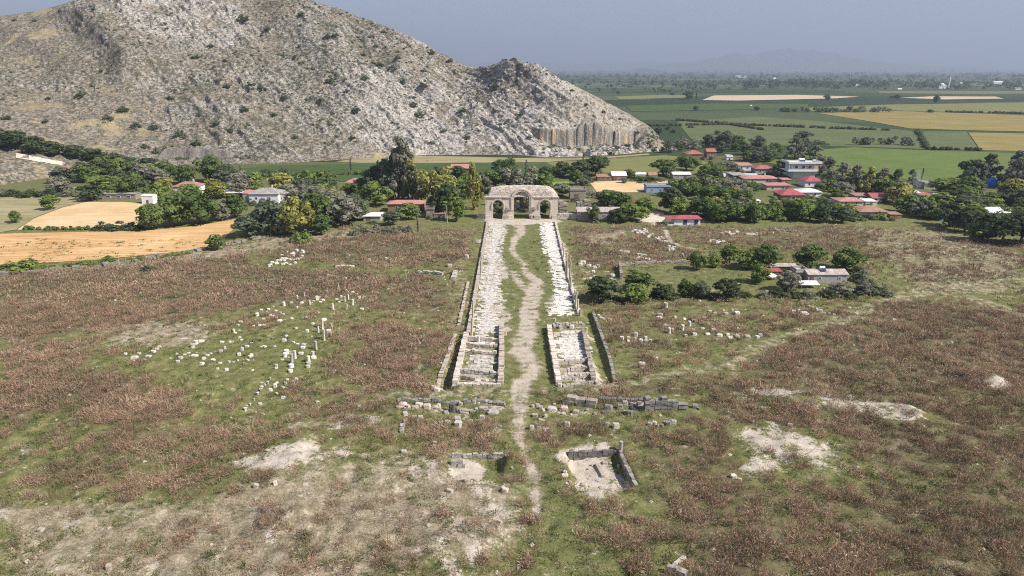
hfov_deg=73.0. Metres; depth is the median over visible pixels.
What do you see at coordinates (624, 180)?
tree
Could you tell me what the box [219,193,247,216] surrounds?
tree
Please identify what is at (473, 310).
stone column
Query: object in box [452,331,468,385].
ruined wall
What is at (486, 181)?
tree
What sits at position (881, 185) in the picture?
tree
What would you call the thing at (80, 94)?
shrub
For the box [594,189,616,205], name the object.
tree
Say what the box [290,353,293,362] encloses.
stone column
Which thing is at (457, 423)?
stone block
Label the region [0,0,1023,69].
sky
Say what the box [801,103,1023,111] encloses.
green field
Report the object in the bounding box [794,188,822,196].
house
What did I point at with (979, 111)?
hedge
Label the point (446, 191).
tree
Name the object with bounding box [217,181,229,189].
tree
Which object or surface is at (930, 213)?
tree
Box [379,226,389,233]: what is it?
bush
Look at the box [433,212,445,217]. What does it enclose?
shed
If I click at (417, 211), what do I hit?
utility pole
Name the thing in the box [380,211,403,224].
tree
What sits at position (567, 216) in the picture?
ruined wall
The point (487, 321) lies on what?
paving
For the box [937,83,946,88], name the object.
mosque
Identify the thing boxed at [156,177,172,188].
tree
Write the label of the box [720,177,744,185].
tree
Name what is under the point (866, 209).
house
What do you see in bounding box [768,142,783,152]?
tree
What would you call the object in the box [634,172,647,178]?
hut
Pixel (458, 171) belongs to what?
tree
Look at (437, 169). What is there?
tree
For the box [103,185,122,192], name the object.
tree
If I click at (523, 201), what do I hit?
tree
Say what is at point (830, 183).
tree
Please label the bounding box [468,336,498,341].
ruined wall
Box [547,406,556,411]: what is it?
stone block
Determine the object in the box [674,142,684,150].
tree
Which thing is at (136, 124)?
shrub
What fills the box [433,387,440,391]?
stone block
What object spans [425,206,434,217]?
hut
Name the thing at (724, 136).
tree
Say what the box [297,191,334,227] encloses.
tree
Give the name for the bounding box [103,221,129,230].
bush
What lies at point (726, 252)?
tree
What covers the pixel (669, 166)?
tree
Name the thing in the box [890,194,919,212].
tree
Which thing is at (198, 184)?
house
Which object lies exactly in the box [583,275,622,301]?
tree
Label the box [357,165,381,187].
tree
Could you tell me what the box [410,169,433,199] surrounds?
tree
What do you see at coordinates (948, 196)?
tree
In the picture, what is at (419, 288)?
dry weeds
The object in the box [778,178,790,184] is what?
annex
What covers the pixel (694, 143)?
bush
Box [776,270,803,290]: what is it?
tree
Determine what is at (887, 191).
tree
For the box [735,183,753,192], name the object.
tree
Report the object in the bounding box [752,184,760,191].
tree
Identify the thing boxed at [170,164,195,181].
tree
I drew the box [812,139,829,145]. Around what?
bush
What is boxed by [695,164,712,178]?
tree
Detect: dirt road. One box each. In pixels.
[16,153,62,164]
[550,153,649,159]
[636,211,664,222]
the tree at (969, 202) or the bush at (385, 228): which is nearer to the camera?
the bush at (385, 228)
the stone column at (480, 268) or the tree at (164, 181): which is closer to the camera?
the stone column at (480, 268)
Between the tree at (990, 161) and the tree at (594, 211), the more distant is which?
the tree at (990, 161)
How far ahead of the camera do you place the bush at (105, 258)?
216.16 m
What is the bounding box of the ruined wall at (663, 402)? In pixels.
[642,395,687,410]
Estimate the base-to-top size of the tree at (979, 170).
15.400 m
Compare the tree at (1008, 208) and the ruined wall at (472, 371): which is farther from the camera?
the tree at (1008, 208)
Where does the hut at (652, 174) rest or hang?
on the ground at (528, 359)
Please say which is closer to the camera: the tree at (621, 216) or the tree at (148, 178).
the tree at (621, 216)
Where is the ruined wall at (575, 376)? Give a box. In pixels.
[561,372,589,381]
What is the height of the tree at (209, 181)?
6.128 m
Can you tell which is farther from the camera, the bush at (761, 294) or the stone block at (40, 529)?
the bush at (761, 294)
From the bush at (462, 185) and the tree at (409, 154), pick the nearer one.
the tree at (409, 154)
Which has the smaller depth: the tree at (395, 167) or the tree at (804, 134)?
the tree at (395, 167)
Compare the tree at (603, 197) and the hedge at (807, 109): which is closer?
the tree at (603, 197)
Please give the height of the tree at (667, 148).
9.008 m
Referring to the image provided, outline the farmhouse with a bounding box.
[805,269,848,282]
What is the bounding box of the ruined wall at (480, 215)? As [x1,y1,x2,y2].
[476,213,484,218]
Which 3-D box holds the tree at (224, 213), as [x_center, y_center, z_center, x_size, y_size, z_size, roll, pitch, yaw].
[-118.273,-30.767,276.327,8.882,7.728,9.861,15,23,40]
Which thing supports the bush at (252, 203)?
on the ground at (528, 359)
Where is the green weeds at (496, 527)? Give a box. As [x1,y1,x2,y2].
[0,384,1023,575]
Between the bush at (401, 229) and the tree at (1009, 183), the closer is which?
the bush at (401, 229)
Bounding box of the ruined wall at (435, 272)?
[418,270,443,274]
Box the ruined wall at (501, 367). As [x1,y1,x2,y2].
[497,323,504,384]
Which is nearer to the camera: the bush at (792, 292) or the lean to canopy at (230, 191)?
the bush at (792, 292)
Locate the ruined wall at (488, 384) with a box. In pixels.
[456,382,499,386]
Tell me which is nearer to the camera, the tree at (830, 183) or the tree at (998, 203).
the tree at (998, 203)
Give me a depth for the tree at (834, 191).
322.03 m
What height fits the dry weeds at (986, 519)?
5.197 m
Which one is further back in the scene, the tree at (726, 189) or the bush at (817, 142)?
the bush at (817, 142)
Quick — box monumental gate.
[484,185,558,218]
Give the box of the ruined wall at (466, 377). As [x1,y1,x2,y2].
[459,374,475,380]
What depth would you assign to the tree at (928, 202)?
279.03 m
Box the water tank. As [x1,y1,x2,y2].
[819,266,825,270]
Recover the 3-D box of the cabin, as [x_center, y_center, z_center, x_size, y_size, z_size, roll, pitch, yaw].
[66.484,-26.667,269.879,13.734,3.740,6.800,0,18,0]
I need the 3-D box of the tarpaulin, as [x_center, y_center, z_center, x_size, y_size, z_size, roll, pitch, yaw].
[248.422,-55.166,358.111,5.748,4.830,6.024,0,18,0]
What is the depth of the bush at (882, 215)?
277.16 m
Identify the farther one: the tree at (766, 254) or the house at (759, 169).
the house at (759, 169)
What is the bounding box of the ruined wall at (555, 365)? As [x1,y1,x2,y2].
[547,324,561,384]
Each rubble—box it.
[0,239,1014,575]
[233,228,738,333]
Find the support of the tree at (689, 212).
on the ground at (528, 359)
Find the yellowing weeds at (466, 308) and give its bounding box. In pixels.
[0,238,1022,386]
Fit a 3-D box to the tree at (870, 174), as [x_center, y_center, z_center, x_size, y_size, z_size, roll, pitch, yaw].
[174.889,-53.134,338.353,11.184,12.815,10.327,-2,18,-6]
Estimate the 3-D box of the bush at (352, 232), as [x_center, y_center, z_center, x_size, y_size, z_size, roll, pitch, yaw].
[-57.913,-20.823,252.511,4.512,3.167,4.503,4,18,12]
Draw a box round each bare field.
[703,95,855,100]
[905,96,1003,98]
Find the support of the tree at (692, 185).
on the ground at (528, 359)
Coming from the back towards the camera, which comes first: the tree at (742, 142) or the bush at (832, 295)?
the tree at (742, 142)
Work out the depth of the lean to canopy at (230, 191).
325.74 m
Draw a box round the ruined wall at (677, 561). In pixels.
[672,556,685,565]
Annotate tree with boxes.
[0,128,5,146]
[0,130,26,148]
[7,210,21,222]
[18,136,45,152]
[38,194,60,209]
[39,140,66,155]
[45,176,70,191]
[48,166,78,180]
[60,145,84,157]
[68,164,88,181]
[74,162,92,166]
[74,184,104,199]
[81,148,107,159]
[83,166,103,177]
[84,175,121,187]
[89,155,109,165]
[91,161,115,176]
[102,153,123,159]
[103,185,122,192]
[108,157,125,169]
[108,169,125,176]
[115,172,148,193]
[121,161,133,174]
[122,156,136,160]
[130,164,149,178]
[134,203,163,229]
[137,158,157,165]
[138,175,153,187]
[144,167,169,183]
[148,182,170,198]
[155,161,176,176]
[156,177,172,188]
[156,194,192,225]
[167,191,183,196]
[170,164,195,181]
[175,184,202,194]
[177,191,222,223]
[192,154,222,178]
[202,183,226,198]
[203,178,217,185]
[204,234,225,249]
[211,170,232,181]
[213,163,237,179]
[213,202,231,219]
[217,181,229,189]
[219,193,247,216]
[225,177,253,195]
[226,170,247,184]
[230,214,265,236]
[247,171,262,185]
[247,199,289,234]
[266,172,293,188]
[275,196,315,234]
[276,184,300,191]
[283,184,325,203]
[291,177,309,184]
[296,179,314,188]
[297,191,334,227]
[299,180,337,188]
[312,216,330,232]
[313,170,328,180]
[318,183,331,190]
[320,174,339,186]
[321,188,345,199]
[321,194,363,225]
[327,193,338,198]
[340,182,355,194]
[340,193,369,220]
[353,177,368,193]
[356,180,394,205]
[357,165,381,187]
[376,157,403,196]
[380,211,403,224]
[382,148,408,198]
[386,137,416,199]
[395,146,414,198]
[395,203,420,219]
[402,160,418,199]
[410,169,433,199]
[414,166,456,194]
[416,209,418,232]
[427,193,443,211]
[433,166,451,181]
[435,182,460,214]
[446,196,466,220]
[449,165,467,177]
[459,176,470,183]
[465,161,483,208]
[470,173,492,192]
[479,167,513,186]
[491,159,503,170]
[499,166,538,184]
[503,157,517,179]
[514,197,528,204]
[519,197,528,211]
[520,170,553,186]
[540,203,548,213]
[541,174,554,186]
[551,183,568,195]
[552,161,571,176]
[567,160,591,174]
[569,169,583,181]
[575,177,590,185]
[583,155,607,175]
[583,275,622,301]
[584,176,594,182]
[586,204,599,220]
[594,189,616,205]
[601,156,610,165]
[608,191,633,206]
[608,208,627,222]
[615,202,650,220]
[619,178,628,182]
[620,283,650,301]
[624,169,635,177]
[624,270,657,287]
[634,197,656,212]
[649,159,678,175]
[652,283,674,296]
[654,126,663,134]
[657,187,685,212]
[661,140,675,152]
[668,177,701,194]
[669,196,689,214]
[672,154,702,169]
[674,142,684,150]
[677,278,695,295]
[682,91,694,98]
[686,251,708,269]
[689,198,702,214]
[693,280,710,297]
[694,183,730,198]
[694,196,716,217]
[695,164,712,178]
[698,174,722,186]
[702,134,715,146]
[703,168,722,177]
[704,178,734,187]
[704,203,730,220]
[706,197,724,204]
[706,252,721,266]
[707,161,722,170]
[708,204,730,222]
[710,163,720,175]
[712,278,740,299]
[715,132,732,144]
[716,141,730,152]
[716,185,736,196]
[719,244,739,262]
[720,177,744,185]
[720,199,744,220]
[721,196,732,202]
[723,161,737,170]
[730,143,741,150]
[731,135,746,143]
[731,190,756,202]
[732,250,757,268]
[734,196,753,218]
[735,139,746,145]
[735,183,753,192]
[740,143,755,151]
[740,180,753,187]
[741,150,751,160]
[743,202,767,221]
[748,135,766,146]
[748,150,763,160]
[750,244,782,265]
[751,263,772,282]
[752,153,764,162]
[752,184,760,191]
[756,147,767,151]
[758,202,767,213]
[762,149,779,157]
[762,151,773,161]
[764,145,777,155]
[766,171,781,175]
[766,196,794,211]
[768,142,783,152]
[772,160,785,173]
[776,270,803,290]
[783,134,806,158]
[783,205,799,219]
[790,197,814,220]
[792,244,828,268]
[795,131,814,137]
[797,137,813,157]
[805,145,827,161]
[805,203,824,219]
[813,205,831,222]
[814,156,839,181]
[815,198,832,205]
[816,155,828,174]
[825,180,837,187]
[826,187,841,196]
[829,181,854,196]
[829,203,843,209]
[829,206,858,222]
[830,162,851,181]
[831,246,869,269]
[834,175,852,182]
[843,173,861,186]
[843,204,856,214]
[845,165,867,190]
[857,166,880,191]
[862,213,879,218]
[872,167,890,190]
[874,177,895,192]
[880,198,887,202]
[884,182,917,199]
[888,169,905,181]
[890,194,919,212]
[891,188,906,202]
[892,187,911,201]
[893,179,912,190]
[906,169,917,187]
[908,202,927,217]
[915,199,942,217]
[919,195,936,209]
[922,203,941,219]
[923,177,960,192]
[930,192,956,203]
[933,95,940,101]
[933,202,963,226]
[942,183,983,195]
[944,206,982,231]
[949,189,967,199]
[950,196,982,208]
[954,176,985,188]
[955,159,990,182]
[957,187,979,197]
[958,193,974,196]
[958,195,1007,206]
[959,196,986,207]
[959,199,985,208]
[961,212,1003,240]
[963,223,990,240]
[965,204,983,210]
[972,184,987,194]
[973,195,996,206]
[978,208,1008,220]
[980,192,1015,205]
[983,153,1004,180]
[983,212,1023,242]
[995,178,1023,193]
[997,150,1023,182]
[998,189,1016,206]
[999,206,1023,215]
[1003,210,1023,243]
[1004,157,1023,179]
[1008,189,1023,200]
[1010,197,1023,208]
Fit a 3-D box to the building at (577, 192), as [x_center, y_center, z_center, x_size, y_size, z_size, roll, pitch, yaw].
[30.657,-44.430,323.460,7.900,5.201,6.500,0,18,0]
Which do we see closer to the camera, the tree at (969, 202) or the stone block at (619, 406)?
the stone block at (619, 406)
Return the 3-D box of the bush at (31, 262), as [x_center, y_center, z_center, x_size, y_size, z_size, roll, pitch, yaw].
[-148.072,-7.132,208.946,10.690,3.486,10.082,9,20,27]
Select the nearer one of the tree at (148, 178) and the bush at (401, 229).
the bush at (401, 229)
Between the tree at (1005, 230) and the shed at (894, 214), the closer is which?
the tree at (1005, 230)
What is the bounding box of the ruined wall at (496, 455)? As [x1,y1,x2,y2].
[448,452,502,458]
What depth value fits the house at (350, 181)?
346.32 m
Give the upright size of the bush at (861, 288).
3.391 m
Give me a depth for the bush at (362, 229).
255.84 m
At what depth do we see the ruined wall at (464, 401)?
125.24 m
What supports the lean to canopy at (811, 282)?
on the ground at (528, 359)
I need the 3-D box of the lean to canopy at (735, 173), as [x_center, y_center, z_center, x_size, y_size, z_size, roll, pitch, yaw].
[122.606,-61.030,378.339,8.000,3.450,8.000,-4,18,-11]
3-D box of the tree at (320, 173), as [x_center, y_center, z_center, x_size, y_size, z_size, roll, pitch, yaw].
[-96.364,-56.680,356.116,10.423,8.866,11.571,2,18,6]
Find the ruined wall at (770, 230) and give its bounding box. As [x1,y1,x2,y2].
[728,228,807,232]
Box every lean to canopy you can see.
[217,190,243,197]
[726,172,745,176]
[767,263,796,266]
[798,280,819,287]
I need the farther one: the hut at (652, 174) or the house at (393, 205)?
the hut at (652, 174)
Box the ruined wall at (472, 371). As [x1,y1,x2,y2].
[461,367,497,375]
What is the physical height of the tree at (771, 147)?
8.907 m
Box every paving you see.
[466,355,497,369]
[470,342,497,343]
[473,222,506,336]
[474,379,492,384]
[538,222,579,315]
[553,334,592,360]
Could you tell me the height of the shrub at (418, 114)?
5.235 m
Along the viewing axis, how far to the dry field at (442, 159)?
461.66 m
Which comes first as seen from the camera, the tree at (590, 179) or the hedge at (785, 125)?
the tree at (590, 179)
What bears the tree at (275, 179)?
on the ground at (528, 359)
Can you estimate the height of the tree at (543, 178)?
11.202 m
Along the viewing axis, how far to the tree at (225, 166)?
364.06 m
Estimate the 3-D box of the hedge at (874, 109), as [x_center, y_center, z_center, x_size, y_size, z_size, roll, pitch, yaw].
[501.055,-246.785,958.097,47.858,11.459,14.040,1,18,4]
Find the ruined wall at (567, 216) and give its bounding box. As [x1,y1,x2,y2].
[558,213,576,219]
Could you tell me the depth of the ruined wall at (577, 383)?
132.80 m
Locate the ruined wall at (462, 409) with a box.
[400,405,501,411]
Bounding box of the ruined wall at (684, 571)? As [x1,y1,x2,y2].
[667,563,687,575]
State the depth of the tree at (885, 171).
339.82 m
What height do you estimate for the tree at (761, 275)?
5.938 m
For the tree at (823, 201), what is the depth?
288.39 m
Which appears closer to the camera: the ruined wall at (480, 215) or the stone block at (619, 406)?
the stone block at (619, 406)
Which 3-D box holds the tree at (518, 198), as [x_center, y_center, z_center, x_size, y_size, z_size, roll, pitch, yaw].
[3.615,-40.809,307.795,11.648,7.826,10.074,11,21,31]
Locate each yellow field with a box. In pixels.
[616,95,698,98]
[821,111,1023,130]
[968,132,1023,150]
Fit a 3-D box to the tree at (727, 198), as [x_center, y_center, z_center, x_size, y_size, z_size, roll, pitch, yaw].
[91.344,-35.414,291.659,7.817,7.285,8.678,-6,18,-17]
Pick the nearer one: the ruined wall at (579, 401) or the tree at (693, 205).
the ruined wall at (579, 401)
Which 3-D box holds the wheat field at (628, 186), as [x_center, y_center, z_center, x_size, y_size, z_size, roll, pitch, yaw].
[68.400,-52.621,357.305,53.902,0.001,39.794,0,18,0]
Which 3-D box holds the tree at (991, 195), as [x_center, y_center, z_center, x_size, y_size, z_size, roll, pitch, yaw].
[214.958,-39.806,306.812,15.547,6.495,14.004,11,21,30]
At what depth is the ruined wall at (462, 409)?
122.73 m
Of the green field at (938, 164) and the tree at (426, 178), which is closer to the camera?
the tree at (426, 178)
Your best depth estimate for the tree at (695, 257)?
207.56 m
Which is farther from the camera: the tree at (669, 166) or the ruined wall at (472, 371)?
the tree at (669, 166)
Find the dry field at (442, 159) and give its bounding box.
[337,156,581,162]
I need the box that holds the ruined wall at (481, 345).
[466,342,497,348]
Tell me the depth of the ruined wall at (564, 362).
142.01 m
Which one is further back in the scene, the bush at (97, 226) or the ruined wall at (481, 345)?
the bush at (97, 226)
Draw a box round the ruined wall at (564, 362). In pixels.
[558,357,587,365]
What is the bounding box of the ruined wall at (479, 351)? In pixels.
[465,348,496,355]
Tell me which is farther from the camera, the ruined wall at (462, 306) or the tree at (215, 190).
the tree at (215, 190)
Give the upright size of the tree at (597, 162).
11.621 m
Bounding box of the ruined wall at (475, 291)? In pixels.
[467,219,488,335]
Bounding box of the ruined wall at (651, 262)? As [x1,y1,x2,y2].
[621,259,690,265]
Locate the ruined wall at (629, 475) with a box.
[618,450,637,486]
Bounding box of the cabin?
[664,215,701,225]
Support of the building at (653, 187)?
on the ground at (528, 359)
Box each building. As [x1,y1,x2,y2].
[569,186,586,199]
[576,207,620,220]
[643,183,670,192]
[915,180,936,188]
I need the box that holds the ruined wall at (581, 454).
[568,449,618,460]
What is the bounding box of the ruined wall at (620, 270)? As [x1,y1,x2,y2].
[618,261,622,278]
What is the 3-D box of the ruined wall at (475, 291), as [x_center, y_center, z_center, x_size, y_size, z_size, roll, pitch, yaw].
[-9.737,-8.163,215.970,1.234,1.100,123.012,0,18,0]
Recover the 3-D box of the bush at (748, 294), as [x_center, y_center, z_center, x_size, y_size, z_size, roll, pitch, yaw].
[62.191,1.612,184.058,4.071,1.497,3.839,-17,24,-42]
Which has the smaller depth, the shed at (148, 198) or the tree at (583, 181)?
the shed at (148, 198)
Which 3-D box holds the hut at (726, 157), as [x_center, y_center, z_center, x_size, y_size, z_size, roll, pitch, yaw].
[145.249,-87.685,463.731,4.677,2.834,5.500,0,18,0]
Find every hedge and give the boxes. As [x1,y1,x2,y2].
[22,225,89,230]
[32,250,189,269]
[258,170,368,176]
[647,122,889,130]
[676,118,763,129]
[779,107,858,111]
[851,135,914,145]
[858,106,892,111]
[914,128,929,147]
[924,146,982,150]
[945,110,1023,113]
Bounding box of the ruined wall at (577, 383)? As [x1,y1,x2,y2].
[562,380,594,387]
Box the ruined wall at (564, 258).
[554,220,578,313]
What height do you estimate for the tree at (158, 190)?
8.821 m
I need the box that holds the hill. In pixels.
[0,0,679,184]
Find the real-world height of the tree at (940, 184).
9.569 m
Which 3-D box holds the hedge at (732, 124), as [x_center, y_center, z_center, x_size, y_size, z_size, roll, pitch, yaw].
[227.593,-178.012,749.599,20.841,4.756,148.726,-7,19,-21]
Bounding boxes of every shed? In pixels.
[101,191,142,199]
[141,194,156,203]
[362,212,383,220]
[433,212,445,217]
[762,266,782,275]
[859,198,877,205]
[887,211,902,218]
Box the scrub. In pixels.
[0,0,665,161]
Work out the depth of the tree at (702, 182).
329.93 m
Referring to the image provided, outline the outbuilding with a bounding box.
[280,192,289,201]
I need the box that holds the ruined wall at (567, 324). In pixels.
[553,321,584,327]
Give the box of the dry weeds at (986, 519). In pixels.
[0,397,1023,575]
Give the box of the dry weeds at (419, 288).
[0,220,1023,302]
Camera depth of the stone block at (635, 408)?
122.31 m
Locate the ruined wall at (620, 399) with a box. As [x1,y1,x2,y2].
[599,396,642,402]
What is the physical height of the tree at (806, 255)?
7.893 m
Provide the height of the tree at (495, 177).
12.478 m
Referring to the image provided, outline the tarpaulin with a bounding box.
[985,177,997,186]
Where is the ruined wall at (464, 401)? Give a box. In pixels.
[397,396,505,406]
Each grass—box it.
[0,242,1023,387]
[0,390,552,575]
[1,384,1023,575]
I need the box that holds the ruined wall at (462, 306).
[457,281,468,326]
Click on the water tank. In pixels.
(822, 268)
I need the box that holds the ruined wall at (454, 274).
[451,270,457,279]
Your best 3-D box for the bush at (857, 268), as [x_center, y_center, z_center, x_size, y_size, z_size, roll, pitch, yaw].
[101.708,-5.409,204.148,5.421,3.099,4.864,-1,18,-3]
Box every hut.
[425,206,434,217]
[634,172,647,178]
[647,172,657,179]
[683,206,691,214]
[724,155,732,159]
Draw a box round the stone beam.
[595,463,604,477]
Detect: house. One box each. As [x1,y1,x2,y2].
[172,179,205,193]
[248,185,284,203]
[345,178,357,184]
[387,200,425,211]
[683,150,702,158]
[703,148,716,157]
[734,162,752,170]
[739,173,777,182]
[751,165,774,173]
[761,182,791,189]
[772,188,806,199]
[780,159,821,177]
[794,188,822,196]
[797,176,823,186]
[830,197,864,205]
[848,193,867,198]
[853,205,888,216]
[864,193,887,201]
[916,192,933,196]
[985,207,1010,214]
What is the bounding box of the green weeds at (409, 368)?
[0,238,1023,388]
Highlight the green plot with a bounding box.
[552,181,569,188]
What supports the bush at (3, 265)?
on the ground at (528, 359)
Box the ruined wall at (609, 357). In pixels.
[592,311,616,381]
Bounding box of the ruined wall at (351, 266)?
[335,265,353,267]
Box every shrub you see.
[0,115,11,119]
[73,92,83,96]
[102,114,113,120]
[116,106,128,110]
[130,122,141,126]
[148,122,158,128]
[172,131,184,137]
[190,140,202,144]
[236,14,249,20]
[325,75,335,82]
[416,110,424,116]
[419,79,429,86]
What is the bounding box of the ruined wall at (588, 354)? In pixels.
[581,329,595,380]
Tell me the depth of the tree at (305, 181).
325.91 m
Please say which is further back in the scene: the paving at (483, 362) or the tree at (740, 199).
the tree at (740, 199)
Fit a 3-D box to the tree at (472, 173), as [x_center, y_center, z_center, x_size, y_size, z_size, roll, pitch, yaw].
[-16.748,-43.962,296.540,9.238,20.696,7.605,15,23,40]
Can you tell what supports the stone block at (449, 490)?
on the ground at (528, 359)
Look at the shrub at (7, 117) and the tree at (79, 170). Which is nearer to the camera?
the tree at (79, 170)
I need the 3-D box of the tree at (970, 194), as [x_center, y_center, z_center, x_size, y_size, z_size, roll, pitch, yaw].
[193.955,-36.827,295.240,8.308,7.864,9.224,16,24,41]
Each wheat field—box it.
[0,219,235,264]
[17,202,142,229]
[591,180,667,191]
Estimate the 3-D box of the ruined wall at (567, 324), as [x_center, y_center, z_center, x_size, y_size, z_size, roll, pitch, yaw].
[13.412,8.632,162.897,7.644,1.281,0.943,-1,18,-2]
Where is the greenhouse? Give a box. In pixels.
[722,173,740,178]
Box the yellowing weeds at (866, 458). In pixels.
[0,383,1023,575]
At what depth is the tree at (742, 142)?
514.30 m
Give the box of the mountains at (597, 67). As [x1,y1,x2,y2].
[462,61,677,70]
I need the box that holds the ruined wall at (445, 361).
[436,333,456,386]
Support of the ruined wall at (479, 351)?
on the ground at (528, 359)
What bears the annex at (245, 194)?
on the ground at (528, 359)
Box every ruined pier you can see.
[558,200,567,212]
[576,199,590,206]
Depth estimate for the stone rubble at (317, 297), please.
219.45 m
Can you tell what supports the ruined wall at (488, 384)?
on the ground at (528, 359)
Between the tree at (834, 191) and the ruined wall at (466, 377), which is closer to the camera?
the ruined wall at (466, 377)
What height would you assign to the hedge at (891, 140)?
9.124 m
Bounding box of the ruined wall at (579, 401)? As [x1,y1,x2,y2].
[565,394,597,408]
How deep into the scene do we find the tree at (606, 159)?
422.46 m
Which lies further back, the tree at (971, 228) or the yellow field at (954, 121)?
the yellow field at (954, 121)
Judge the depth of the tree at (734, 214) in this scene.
272.76 m
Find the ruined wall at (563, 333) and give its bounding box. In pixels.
[553,330,581,335]
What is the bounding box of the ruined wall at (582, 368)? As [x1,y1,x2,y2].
[559,365,588,372]
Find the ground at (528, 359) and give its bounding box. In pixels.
[0,71,1023,575]
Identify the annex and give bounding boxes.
[242,190,254,202]
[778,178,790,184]
[790,266,808,279]
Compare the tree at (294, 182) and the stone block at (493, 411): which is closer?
the stone block at (493, 411)
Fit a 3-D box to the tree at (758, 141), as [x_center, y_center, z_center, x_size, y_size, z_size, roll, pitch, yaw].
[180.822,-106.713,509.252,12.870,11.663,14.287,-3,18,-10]
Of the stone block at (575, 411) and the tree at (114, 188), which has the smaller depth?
the stone block at (575, 411)
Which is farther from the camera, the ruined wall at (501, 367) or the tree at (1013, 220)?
the tree at (1013, 220)
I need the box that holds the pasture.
[0,192,93,231]
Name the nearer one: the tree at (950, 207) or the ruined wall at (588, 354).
the ruined wall at (588, 354)
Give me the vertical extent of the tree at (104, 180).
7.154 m
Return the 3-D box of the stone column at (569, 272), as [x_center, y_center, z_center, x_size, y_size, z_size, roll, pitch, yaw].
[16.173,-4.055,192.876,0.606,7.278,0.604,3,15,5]
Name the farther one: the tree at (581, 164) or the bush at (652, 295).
the tree at (581, 164)
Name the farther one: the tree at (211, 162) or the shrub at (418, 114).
the shrub at (418, 114)
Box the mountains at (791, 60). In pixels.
[633,48,1023,71]
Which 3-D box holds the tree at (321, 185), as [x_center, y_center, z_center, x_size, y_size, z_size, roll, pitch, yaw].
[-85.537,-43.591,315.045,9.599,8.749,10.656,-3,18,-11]
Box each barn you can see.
[450,164,469,173]
[596,174,612,180]
[609,171,626,180]
[669,172,691,178]
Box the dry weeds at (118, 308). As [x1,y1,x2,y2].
[0,297,1023,413]
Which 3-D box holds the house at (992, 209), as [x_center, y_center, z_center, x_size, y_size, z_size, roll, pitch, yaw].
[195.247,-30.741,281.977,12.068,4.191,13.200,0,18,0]
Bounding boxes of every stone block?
[36,527,44,531]
[105,563,112,569]
[423,403,430,409]
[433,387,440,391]
[445,488,453,493]
[449,402,454,412]
[454,420,461,428]
[487,409,498,414]
[502,487,508,492]
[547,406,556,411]
[560,405,567,410]
[572,409,578,413]
[601,410,609,414]
[603,404,612,410]
[612,422,618,428]
[617,403,622,408]
[626,409,632,415]
[630,406,638,410]
[729,473,736,478]
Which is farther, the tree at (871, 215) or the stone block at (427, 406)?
the tree at (871, 215)
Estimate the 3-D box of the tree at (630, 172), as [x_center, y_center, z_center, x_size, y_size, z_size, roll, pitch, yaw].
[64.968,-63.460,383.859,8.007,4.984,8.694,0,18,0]
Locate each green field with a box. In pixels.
[241,163,559,181]
[547,155,706,173]
[627,103,807,110]
[678,116,923,148]
[761,147,1015,180]
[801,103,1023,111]
[923,131,976,149]
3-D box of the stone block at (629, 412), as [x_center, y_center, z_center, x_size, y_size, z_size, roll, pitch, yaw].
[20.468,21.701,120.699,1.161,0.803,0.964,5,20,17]
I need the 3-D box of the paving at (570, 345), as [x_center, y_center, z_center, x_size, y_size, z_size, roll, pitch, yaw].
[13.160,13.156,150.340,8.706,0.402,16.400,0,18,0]
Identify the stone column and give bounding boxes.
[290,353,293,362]
[471,318,472,335]
[472,299,473,325]
[480,260,481,276]
[566,260,567,279]
[568,261,571,285]
[619,441,622,450]
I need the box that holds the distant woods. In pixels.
[554,69,1023,92]
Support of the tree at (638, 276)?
on the ground at (528, 359)
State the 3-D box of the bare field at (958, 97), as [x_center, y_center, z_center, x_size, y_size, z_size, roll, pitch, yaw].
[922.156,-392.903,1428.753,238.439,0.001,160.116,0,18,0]
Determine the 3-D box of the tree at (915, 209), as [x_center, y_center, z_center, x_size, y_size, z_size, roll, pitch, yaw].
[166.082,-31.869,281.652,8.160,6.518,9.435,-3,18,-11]
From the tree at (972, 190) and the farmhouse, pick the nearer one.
the farmhouse
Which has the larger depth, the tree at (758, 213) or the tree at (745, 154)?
the tree at (745, 154)
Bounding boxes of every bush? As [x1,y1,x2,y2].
[0,189,21,196]
[0,263,10,270]
[1,257,41,272]
[13,189,37,197]
[35,186,60,196]
[60,186,80,196]
[75,260,98,266]
[90,221,113,230]
[100,255,115,261]
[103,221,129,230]
[120,221,144,230]
[141,265,157,270]
[244,198,256,205]
[248,180,265,189]
[258,197,269,203]
[260,168,274,173]
[269,168,294,174]
[289,229,312,242]
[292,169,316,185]
[348,227,359,234]
[357,224,364,231]
[364,226,375,232]
[372,224,380,231]
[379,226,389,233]
[387,226,399,234]
[396,225,406,231]
[404,224,415,231]
[455,177,466,192]
[459,189,466,199]
[493,205,502,211]
[537,166,552,173]
[586,188,595,197]
[589,216,602,222]
[605,292,618,302]
[618,296,635,303]
[628,176,665,182]
[649,291,665,299]
[661,291,681,300]
[672,136,688,145]
[680,290,697,297]
[687,139,701,148]
[703,292,722,300]
[738,292,752,297]
[757,291,770,298]
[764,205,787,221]
[766,287,787,297]
[786,289,803,298]
[799,289,816,299]
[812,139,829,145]
[813,184,827,189]
[815,289,829,296]
[827,290,838,298]
[829,280,857,293]
[840,292,858,299]
[846,265,866,274]
[849,213,868,221]
[849,270,875,282]
[854,282,877,295]
[864,283,894,296]
[872,211,888,219]
[938,199,948,208]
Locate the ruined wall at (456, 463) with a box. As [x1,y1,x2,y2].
[451,458,462,468]
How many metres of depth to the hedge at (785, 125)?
721.48 m
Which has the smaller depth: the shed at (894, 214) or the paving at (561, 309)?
the paving at (561, 309)
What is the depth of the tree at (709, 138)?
530.44 m
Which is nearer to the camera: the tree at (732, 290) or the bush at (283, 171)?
the tree at (732, 290)

